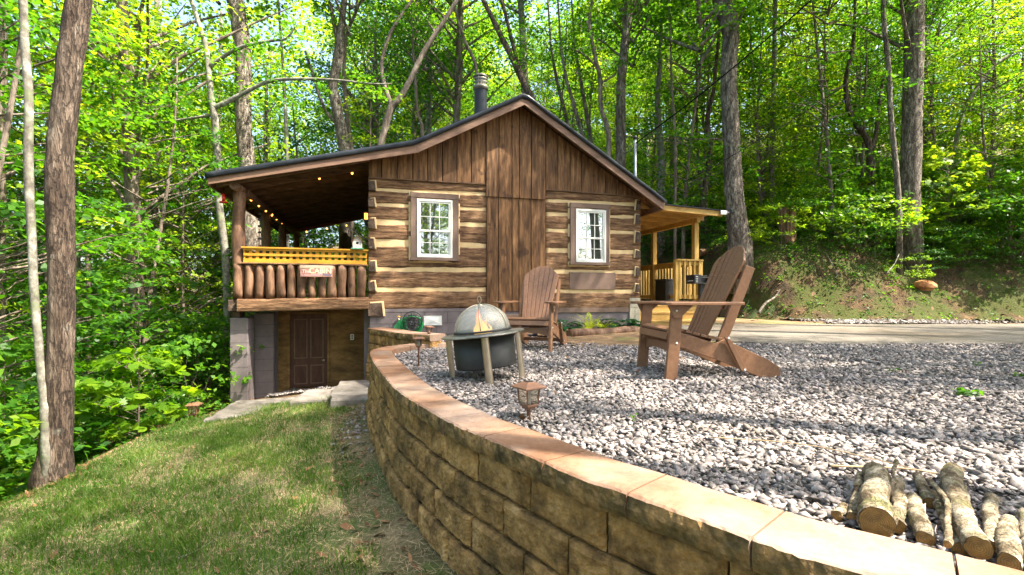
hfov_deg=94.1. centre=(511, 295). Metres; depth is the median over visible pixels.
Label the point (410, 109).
forest tree
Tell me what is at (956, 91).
understory tree
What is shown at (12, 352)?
young maple
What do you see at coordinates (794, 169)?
shrub
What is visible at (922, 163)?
shrub
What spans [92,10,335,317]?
forest tree
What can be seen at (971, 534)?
firewood log
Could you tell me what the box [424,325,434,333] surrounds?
path light
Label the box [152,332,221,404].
shrub
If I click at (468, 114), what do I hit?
understory tree
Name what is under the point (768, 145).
understory tree
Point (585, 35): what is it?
forest tree
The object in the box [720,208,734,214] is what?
flood light
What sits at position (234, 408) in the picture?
stone step
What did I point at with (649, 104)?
understory tree
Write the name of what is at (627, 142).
understory tree
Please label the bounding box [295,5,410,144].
forest tree
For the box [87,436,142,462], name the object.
fallen branch
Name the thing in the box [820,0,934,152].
understory tree
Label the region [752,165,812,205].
shrub
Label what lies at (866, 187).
shrub
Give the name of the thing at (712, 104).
understory tree
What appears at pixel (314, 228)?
string lights
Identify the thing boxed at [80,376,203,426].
shrub
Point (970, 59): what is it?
understory tree
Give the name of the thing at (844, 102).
understory tree
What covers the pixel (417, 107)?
tall tree
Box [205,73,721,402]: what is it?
log cabin
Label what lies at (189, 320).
shrub
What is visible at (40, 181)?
understory tree
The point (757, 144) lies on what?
understory tree
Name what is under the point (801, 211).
shrub
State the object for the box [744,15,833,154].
understory tree
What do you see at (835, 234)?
shrub
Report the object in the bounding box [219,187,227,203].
bird feeder
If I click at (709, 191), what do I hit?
shrub
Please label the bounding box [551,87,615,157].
understory tree
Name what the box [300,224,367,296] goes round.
understory tree
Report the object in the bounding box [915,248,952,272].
shrub
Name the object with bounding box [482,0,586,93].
forest tree
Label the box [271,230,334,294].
understory tree
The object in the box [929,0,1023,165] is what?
understory tree
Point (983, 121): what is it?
understory tree
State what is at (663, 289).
storage box
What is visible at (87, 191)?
understory tree
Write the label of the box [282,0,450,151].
forest tree
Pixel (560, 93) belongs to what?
tall tree
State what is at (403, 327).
garden hose
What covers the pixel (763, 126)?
understory tree
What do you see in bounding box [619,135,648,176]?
service mast
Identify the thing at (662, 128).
understory tree
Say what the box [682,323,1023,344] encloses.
road
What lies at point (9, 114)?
understory tree
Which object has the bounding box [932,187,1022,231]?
shrub
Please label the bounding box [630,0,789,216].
understory tree
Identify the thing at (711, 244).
bank plants
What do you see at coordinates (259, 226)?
wind chime
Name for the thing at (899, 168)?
shrub
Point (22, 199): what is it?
understory tree
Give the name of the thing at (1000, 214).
shrub
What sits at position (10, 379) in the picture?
young maple
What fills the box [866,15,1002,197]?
understory tree
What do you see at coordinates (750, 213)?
shrub
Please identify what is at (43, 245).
forest tree
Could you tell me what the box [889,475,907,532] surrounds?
firewood log
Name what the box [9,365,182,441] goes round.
shrub
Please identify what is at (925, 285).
rock
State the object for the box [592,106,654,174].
understory tree
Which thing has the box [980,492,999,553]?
firewood log
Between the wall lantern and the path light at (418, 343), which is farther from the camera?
the wall lantern
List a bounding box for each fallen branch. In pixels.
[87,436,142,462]
[178,530,219,558]
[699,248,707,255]
[711,437,936,474]
[830,465,939,473]
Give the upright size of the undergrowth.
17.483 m
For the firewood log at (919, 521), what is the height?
0.053 m
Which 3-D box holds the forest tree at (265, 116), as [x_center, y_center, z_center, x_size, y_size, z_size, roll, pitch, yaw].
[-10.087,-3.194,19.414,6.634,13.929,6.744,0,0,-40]
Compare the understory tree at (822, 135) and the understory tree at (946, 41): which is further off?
the understory tree at (946, 41)
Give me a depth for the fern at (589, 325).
9.05 m
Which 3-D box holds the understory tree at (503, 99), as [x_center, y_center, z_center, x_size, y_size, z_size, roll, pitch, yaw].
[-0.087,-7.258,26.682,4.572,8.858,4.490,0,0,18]
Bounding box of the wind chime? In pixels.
[258,203,261,246]
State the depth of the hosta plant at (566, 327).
8.86 m
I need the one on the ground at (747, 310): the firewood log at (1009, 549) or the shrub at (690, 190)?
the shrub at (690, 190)
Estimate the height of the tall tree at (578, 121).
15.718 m
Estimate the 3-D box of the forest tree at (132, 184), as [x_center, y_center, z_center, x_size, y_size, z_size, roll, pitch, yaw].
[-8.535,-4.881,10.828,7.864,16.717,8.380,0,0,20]
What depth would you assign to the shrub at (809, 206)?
13.72 m
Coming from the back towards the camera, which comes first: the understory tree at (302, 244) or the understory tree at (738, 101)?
the understory tree at (738, 101)
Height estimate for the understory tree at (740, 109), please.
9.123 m
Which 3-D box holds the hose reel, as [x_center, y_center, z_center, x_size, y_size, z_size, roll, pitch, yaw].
[-1.755,0.440,8.391,0.347,0.347,0.182,0,0,-16]
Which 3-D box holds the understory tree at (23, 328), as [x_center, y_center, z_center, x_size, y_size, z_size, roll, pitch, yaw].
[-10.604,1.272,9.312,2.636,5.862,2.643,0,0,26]
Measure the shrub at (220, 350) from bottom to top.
1.419 m
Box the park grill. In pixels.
[686,275,708,300]
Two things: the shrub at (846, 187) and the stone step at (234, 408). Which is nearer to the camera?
the stone step at (234, 408)
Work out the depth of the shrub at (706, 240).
14.86 m
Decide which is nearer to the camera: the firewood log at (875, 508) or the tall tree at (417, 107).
the firewood log at (875, 508)
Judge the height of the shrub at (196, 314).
2.184 m
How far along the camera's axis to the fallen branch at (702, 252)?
14.45 m
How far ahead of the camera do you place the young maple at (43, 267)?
6.89 m
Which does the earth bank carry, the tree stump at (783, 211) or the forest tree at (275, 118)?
the tree stump at (783, 211)
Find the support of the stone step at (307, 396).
on the ground at (747, 310)
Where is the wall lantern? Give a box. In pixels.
[364,211,368,225]
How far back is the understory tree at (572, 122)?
19.52 m
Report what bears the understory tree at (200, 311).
on the ground at (747, 310)
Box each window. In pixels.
[410,192,458,260]
[569,202,610,264]
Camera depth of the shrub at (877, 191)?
13.79 m
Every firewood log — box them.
[831,502,848,519]
[846,471,863,521]
[856,462,898,536]
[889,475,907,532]
[891,459,898,488]
[906,492,935,545]
[912,471,934,508]
[926,477,953,547]
[929,490,966,554]
[939,462,993,559]
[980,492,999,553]
[995,514,1023,570]
[1015,508,1023,560]
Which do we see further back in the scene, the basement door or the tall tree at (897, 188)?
the tall tree at (897, 188)
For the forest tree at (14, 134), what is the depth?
13.37 m
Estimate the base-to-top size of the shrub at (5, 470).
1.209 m
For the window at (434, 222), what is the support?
in the log cabin
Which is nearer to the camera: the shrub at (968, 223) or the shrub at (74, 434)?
the shrub at (74, 434)
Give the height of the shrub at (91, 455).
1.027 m
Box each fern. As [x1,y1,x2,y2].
[572,312,602,328]
[590,318,622,327]
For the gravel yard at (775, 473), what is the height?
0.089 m
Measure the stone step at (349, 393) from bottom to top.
0.212 m
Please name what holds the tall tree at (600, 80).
on the ground at (747, 310)
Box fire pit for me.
[441,296,524,385]
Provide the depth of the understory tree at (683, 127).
28.25 m
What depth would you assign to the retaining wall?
1.92 m
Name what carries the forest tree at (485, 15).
on the ground at (747, 310)
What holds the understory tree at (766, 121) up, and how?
on the ground at (747, 310)
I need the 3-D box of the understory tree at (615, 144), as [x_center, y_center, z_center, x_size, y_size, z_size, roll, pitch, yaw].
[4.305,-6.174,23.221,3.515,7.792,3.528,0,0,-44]
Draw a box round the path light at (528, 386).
[511,380,546,420]
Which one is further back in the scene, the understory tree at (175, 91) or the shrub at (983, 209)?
the shrub at (983, 209)
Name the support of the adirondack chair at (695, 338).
on the gravel at (987, 472)
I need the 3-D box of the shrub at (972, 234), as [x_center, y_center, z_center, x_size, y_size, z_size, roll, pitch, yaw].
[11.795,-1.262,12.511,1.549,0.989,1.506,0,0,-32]
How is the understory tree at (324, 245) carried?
on the ground at (747, 310)
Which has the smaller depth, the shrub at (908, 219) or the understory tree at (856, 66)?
the shrub at (908, 219)
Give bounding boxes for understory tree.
[0,0,139,443]
[0,0,175,384]
[0,0,181,465]
[0,301,43,394]
[5,2,168,437]
[5,53,250,416]
[5,126,127,412]
[5,134,119,417]
[5,147,126,406]
[5,248,84,381]
[5,315,44,412]
[8,188,184,430]
[16,201,171,426]
[75,66,277,350]
[92,206,214,358]
[101,127,272,384]
[145,194,275,382]
[161,251,222,348]
[162,213,232,337]
[174,263,214,332]
[200,237,277,331]
[203,215,308,327]
[209,103,368,298]
[220,222,338,298]
[261,144,368,296]
[271,152,367,291]
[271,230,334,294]
[272,225,338,297]
[298,63,418,297]
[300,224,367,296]
[311,143,368,286]
[322,97,411,290]
[324,220,364,267]
[355,218,368,295]
[420,76,473,127]
[437,108,472,129]
[460,54,479,118]
[461,72,516,113]
[462,90,501,115]
[495,92,518,101]
[513,20,615,149]
[536,91,571,124]
[545,8,656,172]
[545,30,631,161]
[549,59,631,157]
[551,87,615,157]
[556,99,593,134]
[562,29,651,171]
[576,57,656,169]
[585,105,656,186]
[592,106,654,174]
[595,89,644,178]
[599,51,700,236]
[609,0,784,258]
[626,0,777,191]
[626,36,701,188]
[626,113,670,236]
[627,62,702,196]
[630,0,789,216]
[631,19,756,217]
[631,106,677,185]
[641,20,715,159]
[647,73,711,180]
[656,28,748,176]
[678,11,787,179]
[683,58,751,166]
[684,21,780,175]
[688,0,842,223]
[706,0,854,193]
[710,25,780,147]
[713,9,832,230]
[734,0,947,236]
[737,0,880,187]
[740,49,813,183]
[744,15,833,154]
[748,57,819,171]
[762,0,886,205]
[765,45,836,171]
[767,0,980,179]
[777,63,848,184]
[778,18,857,163]
[792,0,950,199]
[793,3,897,171]
[798,40,901,188]
[804,36,878,158]
[807,63,882,159]
[808,34,900,178]
[817,30,930,183]
[819,0,955,166]
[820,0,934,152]
[853,0,1023,192]
[853,3,997,176]
[856,1,991,148]
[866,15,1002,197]
[869,1,987,153]
[880,62,962,163]
[894,0,1023,195]
[923,0,1023,194]
[923,0,1023,235]
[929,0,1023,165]
[935,8,1023,187]
[935,47,1020,179]
[937,60,1012,167]
[950,0,1023,153]
[957,0,1023,178]
[969,0,1023,146]
[970,87,1023,182]
[1008,63,1023,167]
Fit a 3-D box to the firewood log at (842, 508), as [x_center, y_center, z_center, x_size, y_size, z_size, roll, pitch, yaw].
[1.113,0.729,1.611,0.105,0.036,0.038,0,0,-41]
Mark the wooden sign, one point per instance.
(315, 270)
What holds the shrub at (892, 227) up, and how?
on the ground at (747, 310)
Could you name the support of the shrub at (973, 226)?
on the ground at (747, 310)
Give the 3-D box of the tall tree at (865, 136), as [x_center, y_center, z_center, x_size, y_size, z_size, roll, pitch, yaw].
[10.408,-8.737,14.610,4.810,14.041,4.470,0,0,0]
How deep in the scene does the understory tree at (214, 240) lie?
15.42 m
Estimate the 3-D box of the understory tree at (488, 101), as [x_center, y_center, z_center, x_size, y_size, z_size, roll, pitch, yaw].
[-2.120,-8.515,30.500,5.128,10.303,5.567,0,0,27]
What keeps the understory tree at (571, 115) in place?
on the ground at (747, 310)
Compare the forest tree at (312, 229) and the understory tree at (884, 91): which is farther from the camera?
the forest tree at (312, 229)
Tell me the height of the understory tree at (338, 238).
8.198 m
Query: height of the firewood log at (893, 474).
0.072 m
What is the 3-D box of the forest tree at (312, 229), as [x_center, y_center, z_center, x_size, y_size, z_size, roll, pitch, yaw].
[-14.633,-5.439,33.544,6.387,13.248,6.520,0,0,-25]
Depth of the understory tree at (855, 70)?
17.24 m
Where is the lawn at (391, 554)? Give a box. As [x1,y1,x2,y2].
[0,402,456,574]
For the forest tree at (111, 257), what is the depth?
31.57 m
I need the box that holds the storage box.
[655,279,672,300]
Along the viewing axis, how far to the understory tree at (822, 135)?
15.57 m
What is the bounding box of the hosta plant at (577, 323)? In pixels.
[557,320,582,330]
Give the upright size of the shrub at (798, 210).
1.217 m
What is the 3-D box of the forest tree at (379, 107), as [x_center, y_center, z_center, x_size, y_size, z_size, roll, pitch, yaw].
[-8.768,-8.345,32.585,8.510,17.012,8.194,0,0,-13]
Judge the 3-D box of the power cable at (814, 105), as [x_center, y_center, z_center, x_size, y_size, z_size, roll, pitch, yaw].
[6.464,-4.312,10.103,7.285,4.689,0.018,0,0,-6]
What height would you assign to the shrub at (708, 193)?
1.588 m
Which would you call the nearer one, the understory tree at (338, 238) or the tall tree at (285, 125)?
the tall tree at (285, 125)
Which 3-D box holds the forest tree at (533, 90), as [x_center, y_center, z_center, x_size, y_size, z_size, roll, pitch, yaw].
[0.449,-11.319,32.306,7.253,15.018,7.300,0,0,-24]
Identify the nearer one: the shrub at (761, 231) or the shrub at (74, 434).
the shrub at (74, 434)
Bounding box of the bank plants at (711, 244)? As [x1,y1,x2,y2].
[640,226,1023,320]
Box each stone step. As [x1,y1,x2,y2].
[203,397,294,421]
[289,389,331,406]
[330,380,369,407]
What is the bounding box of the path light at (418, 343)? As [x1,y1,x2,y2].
[412,336,424,365]
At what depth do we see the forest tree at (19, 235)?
13.39 m
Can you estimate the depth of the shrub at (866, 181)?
14.37 m
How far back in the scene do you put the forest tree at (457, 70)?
18.36 m
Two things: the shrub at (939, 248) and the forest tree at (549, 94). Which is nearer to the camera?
the shrub at (939, 248)
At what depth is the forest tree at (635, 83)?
36.02 m
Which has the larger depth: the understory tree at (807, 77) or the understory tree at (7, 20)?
the understory tree at (807, 77)
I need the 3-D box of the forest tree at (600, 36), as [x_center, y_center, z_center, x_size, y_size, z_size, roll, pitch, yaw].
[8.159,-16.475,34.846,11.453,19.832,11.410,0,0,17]
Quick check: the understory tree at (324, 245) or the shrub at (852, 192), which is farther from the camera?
the understory tree at (324, 245)
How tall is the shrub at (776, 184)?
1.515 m
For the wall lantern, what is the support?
attached to the log cabin
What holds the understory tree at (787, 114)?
on the ground at (747, 310)
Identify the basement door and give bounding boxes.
[287,312,329,390]
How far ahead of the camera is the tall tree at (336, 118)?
14.41 m
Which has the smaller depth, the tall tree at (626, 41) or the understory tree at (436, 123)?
the tall tree at (626, 41)
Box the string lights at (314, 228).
[250,172,352,232]
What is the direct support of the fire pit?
on the gravel yard at (775, 473)
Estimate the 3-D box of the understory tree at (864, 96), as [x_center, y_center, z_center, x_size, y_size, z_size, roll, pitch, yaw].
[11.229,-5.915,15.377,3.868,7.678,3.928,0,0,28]
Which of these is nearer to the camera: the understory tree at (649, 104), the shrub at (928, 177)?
the shrub at (928, 177)
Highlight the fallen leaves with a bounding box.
[0,230,1023,574]
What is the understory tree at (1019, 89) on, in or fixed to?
on the ground at (747, 310)
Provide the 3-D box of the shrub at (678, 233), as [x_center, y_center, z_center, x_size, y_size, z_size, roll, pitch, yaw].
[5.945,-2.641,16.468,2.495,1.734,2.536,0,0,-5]
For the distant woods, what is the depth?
37.84 m
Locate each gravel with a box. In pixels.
[266,317,1022,453]
[394,335,1023,570]
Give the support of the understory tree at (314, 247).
on the ground at (747, 310)
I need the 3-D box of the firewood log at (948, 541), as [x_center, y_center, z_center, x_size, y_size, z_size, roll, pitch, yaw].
[1.358,0.669,1.502,0.049,0.030,0.604,0,0,38]
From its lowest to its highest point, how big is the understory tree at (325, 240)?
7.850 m
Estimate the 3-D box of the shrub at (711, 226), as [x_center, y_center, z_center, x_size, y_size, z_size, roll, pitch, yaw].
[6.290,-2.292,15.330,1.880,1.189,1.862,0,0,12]
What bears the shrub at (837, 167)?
on the ground at (747, 310)
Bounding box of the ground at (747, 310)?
[9,134,1023,458]
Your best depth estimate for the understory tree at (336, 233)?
20.05 m
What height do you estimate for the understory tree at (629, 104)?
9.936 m
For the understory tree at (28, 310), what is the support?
on the ground at (747, 310)
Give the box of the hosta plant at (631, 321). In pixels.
[598,318,640,328]
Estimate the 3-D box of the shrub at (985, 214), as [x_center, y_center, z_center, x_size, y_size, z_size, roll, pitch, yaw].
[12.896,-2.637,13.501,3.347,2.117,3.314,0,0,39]
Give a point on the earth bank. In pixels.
(1009, 304)
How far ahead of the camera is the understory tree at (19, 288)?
15.47 m
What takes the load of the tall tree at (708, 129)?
on the ground at (747, 310)
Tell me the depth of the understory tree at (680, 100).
17.34 m
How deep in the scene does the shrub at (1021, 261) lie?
12.11 m
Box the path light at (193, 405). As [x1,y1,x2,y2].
[184,401,202,416]
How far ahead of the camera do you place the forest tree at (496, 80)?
33.73 m
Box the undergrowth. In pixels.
[0,155,1023,499]
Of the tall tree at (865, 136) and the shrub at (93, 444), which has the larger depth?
the tall tree at (865, 136)
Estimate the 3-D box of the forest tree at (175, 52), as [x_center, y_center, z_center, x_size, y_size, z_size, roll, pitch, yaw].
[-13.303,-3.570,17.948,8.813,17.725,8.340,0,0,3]
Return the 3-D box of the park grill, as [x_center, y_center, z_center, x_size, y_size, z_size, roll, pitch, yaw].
[3.808,0.192,9.598,0.494,1.216,0.344,0,0,-9]
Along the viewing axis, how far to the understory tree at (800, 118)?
25.89 m
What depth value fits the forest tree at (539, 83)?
36.41 m
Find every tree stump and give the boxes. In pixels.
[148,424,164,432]
[779,206,795,243]
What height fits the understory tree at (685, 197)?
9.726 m
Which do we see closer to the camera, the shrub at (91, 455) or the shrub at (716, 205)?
the shrub at (91, 455)
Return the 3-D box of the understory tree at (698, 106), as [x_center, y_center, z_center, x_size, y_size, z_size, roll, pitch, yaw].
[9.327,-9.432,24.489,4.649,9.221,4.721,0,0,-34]
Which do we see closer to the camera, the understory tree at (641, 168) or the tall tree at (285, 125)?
the tall tree at (285, 125)
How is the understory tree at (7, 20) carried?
on the ground at (747, 310)
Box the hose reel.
[402,311,422,330]
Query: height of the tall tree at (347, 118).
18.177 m
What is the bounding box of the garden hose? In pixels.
[394,316,423,331]
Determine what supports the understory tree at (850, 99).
on the ground at (747, 310)
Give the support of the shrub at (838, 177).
on the ground at (747, 310)
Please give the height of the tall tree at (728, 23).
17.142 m
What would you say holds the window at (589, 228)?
in the log cabin
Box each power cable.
[636,0,811,142]
[660,0,961,194]
[771,11,1021,158]
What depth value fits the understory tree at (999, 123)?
18.88 m
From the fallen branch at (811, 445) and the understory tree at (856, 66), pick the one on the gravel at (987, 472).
the fallen branch at (811, 445)
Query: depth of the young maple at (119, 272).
8.34 m
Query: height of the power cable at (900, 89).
3.988 m
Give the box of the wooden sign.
[300,265,332,276]
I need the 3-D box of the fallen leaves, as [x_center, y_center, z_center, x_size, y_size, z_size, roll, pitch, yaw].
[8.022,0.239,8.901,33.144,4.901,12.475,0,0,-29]
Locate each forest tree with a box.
[5,3,111,323]
[5,106,124,340]
[6,0,221,422]
[6,181,104,366]
[7,0,281,322]
[8,0,171,42]
[8,0,327,419]
[12,0,269,350]
[47,27,235,290]
[79,179,124,362]
[81,118,232,330]
[86,46,260,331]
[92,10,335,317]
[171,38,337,247]
[204,51,319,195]
[275,131,335,257]
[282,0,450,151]
[288,12,433,296]
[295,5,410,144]
[327,0,508,141]
[333,0,512,140]
[334,83,411,143]
[348,0,530,134]
[357,0,575,122]
[387,0,520,129]
[401,49,496,139]
[452,43,532,117]
[474,17,564,110]
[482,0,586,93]
[489,44,561,107]
[497,15,582,107]
[529,0,656,141]
[543,0,702,117]
[553,0,635,126]
[584,4,702,183]
[601,0,748,188]
[603,23,652,145]
[635,1,713,150]
[826,0,1023,161]
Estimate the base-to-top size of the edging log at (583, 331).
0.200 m
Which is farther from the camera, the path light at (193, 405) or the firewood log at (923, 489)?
the path light at (193, 405)
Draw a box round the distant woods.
[5,0,1023,385]
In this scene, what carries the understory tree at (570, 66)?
on the ground at (747, 310)
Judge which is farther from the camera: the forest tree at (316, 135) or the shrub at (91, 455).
the forest tree at (316, 135)
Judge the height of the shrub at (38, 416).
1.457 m
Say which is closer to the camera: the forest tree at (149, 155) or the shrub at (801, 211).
the shrub at (801, 211)
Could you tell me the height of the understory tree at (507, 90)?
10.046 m
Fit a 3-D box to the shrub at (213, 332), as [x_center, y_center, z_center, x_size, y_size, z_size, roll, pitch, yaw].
[-6.955,1.513,10.452,2.820,1.801,2.741,0,0,-32]
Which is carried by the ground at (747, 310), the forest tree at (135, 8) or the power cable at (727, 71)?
the forest tree at (135, 8)
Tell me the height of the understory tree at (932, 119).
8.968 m
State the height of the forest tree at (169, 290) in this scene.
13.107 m
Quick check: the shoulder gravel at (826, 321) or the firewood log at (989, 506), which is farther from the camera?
the shoulder gravel at (826, 321)
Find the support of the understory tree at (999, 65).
on the ground at (747, 310)
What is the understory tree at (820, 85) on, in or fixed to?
on the ground at (747, 310)
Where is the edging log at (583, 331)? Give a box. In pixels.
[566,326,639,336]
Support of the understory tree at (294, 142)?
on the ground at (747, 310)
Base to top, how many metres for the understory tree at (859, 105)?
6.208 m
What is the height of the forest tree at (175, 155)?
19.312 m
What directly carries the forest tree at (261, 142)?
on the ground at (747, 310)
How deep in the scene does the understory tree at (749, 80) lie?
26.73 m
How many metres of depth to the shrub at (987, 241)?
12.36 m
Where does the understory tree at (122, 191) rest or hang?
on the ground at (747, 310)
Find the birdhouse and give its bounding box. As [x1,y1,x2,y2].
[351,236,362,248]
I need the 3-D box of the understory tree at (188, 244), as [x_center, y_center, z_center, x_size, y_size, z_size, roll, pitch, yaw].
[-9.207,-1.329,13.803,4.490,10.052,5.284,0,0,8]
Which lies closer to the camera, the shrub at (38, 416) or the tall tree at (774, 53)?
the shrub at (38, 416)
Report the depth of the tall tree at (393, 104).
13.45 m
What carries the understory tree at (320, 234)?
on the ground at (747, 310)
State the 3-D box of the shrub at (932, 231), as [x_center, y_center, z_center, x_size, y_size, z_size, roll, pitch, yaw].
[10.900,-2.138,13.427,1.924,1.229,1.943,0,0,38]
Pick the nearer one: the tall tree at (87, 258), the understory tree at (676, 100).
the tall tree at (87, 258)
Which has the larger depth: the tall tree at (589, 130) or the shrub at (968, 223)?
the tall tree at (589, 130)
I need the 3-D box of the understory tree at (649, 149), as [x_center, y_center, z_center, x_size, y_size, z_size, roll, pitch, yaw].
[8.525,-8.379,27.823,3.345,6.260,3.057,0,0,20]
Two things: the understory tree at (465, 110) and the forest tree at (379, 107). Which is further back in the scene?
the forest tree at (379, 107)
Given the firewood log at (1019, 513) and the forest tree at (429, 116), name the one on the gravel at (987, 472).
the firewood log at (1019, 513)
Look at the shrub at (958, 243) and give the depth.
12.38 m
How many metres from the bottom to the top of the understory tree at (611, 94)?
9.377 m
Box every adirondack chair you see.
[493,266,567,351]
[630,246,780,380]
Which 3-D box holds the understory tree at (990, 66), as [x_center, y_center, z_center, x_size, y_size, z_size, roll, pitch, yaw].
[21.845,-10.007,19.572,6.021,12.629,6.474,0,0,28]
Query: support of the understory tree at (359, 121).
on the ground at (747, 310)
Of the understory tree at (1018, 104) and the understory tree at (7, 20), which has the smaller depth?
the understory tree at (7, 20)
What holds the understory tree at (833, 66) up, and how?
on the ground at (747, 310)
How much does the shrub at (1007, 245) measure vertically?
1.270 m
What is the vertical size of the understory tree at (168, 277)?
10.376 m
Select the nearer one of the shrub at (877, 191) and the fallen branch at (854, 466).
the fallen branch at (854, 466)
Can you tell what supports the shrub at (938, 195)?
on the ground at (747, 310)
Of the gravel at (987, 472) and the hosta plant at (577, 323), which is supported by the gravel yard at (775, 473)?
the gravel at (987, 472)
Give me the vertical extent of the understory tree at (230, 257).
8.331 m
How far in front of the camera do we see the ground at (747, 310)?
12.53 m
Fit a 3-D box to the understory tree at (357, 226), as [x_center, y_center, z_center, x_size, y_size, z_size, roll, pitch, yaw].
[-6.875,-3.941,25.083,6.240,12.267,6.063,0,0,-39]
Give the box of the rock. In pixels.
[913,279,937,290]
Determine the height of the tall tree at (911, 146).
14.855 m
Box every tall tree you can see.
[0,2,6,414]
[18,0,49,478]
[27,0,92,490]
[85,1,96,431]
[108,0,402,389]
[196,0,310,364]
[277,0,288,258]
[294,0,439,297]
[342,0,357,259]
[373,0,458,145]
[411,7,423,136]
[452,0,477,73]
[481,0,536,100]
[547,0,570,126]
[555,0,634,157]
[556,0,704,167]
[557,0,584,136]
[567,0,773,293]
[571,0,593,142]
[655,4,664,257]
[668,0,676,260]
[699,25,719,240]
[769,0,776,220]
[785,0,949,273]
[838,0,901,229]
[881,0,902,273]
[951,46,1023,218]
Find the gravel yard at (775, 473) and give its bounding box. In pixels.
[397,342,1023,563]
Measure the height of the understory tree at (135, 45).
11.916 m
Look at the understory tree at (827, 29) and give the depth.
17.56 m
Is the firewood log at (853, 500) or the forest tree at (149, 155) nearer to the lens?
the firewood log at (853, 500)
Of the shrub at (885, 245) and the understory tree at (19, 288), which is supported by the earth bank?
the shrub at (885, 245)
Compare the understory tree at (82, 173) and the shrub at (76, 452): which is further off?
the understory tree at (82, 173)
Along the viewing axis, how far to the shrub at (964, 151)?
13.64 m
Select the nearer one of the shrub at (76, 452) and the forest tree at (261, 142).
the shrub at (76, 452)
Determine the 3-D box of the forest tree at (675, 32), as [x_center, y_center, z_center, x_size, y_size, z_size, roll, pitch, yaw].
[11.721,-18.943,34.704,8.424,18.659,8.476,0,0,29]
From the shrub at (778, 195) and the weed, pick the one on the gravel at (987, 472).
the weed
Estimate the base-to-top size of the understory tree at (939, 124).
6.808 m
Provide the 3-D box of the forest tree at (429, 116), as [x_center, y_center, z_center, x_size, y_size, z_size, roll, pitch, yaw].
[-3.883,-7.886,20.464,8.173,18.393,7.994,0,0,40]
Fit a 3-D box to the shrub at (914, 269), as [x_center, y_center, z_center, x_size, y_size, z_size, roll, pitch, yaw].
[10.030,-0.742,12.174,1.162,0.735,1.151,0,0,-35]
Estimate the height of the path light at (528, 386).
0.364 m
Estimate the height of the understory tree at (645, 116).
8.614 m
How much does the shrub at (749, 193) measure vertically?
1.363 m
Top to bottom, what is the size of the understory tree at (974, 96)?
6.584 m
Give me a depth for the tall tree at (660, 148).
16.41 m
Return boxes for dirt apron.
[538,317,1008,346]
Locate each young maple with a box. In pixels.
[0,129,166,497]
[0,295,38,412]
[0,339,114,485]
[38,344,202,441]
[75,240,219,408]
[894,145,1017,246]
[986,143,1023,236]
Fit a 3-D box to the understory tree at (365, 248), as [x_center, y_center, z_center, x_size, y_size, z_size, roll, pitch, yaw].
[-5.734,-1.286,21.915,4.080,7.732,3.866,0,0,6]
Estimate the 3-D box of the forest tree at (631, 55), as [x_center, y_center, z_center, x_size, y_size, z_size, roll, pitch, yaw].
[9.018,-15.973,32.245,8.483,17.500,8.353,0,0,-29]
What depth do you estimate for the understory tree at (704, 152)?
16.35 m
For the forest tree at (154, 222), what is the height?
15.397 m
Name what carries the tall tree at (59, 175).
on the ground at (747, 310)
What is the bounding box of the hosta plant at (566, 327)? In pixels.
[563,323,584,330]
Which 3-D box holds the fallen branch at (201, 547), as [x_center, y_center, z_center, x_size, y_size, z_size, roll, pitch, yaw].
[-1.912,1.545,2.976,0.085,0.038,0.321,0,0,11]
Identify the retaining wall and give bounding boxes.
[365,327,1023,574]
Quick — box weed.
[952,387,984,395]
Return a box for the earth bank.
[640,229,1023,323]
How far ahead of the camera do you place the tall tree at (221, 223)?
9.97 m
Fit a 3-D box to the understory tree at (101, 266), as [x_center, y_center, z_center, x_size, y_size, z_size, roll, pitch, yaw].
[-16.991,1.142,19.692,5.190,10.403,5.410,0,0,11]
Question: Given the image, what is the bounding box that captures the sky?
[7,0,1023,301]
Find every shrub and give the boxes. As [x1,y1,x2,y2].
[0,323,191,455]
[0,355,41,446]
[0,379,83,502]
[0,399,92,467]
[0,400,80,496]
[0,406,104,495]
[0,418,38,501]
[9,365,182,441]
[20,400,132,457]
[77,376,214,446]
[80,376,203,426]
[81,317,264,434]
[102,295,264,404]
[114,312,254,408]
[114,326,254,401]
[140,322,254,404]
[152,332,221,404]
[657,196,721,243]
[666,176,716,203]
[667,163,748,209]
[677,215,726,240]
[678,176,721,199]
[688,229,712,245]
[694,193,724,219]
[722,182,786,217]
[723,222,772,244]
[744,186,813,228]
[748,199,828,243]
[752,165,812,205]
[752,170,810,201]
[755,149,831,188]
[755,181,841,228]
[761,171,873,234]
[763,189,836,229]
[765,158,843,201]
[765,187,842,232]
[779,170,880,218]
[792,161,894,220]
[797,191,884,238]
[799,185,928,248]
[803,177,895,231]
[818,171,894,220]
[819,223,868,246]
[820,191,930,243]
[824,154,899,180]
[833,157,964,220]
[839,223,895,256]
[857,170,967,224]
[862,200,941,234]
[866,152,970,198]
[866,154,966,190]
[875,170,994,235]
[877,136,1023,222]
[881,253,935,280]
[891,227,966,265]
[893,156,1023,235]
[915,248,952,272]
[922,196,1012,250]
[923,182,1023,245]
[924,228,1001,264]
[925,225,986,259]
[927,135,1023,228]
[929,168,1023,247]
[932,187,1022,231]
[942,226,999,255]
[950,216,985,232]
[980,211,1023,259]
[1003,242,1023,269]
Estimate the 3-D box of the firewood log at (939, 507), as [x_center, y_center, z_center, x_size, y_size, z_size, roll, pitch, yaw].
[1.398,0.719,1.537,0.040,0.042,0.459,0,0,35]
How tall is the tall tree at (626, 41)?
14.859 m
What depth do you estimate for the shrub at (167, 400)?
7.01 m

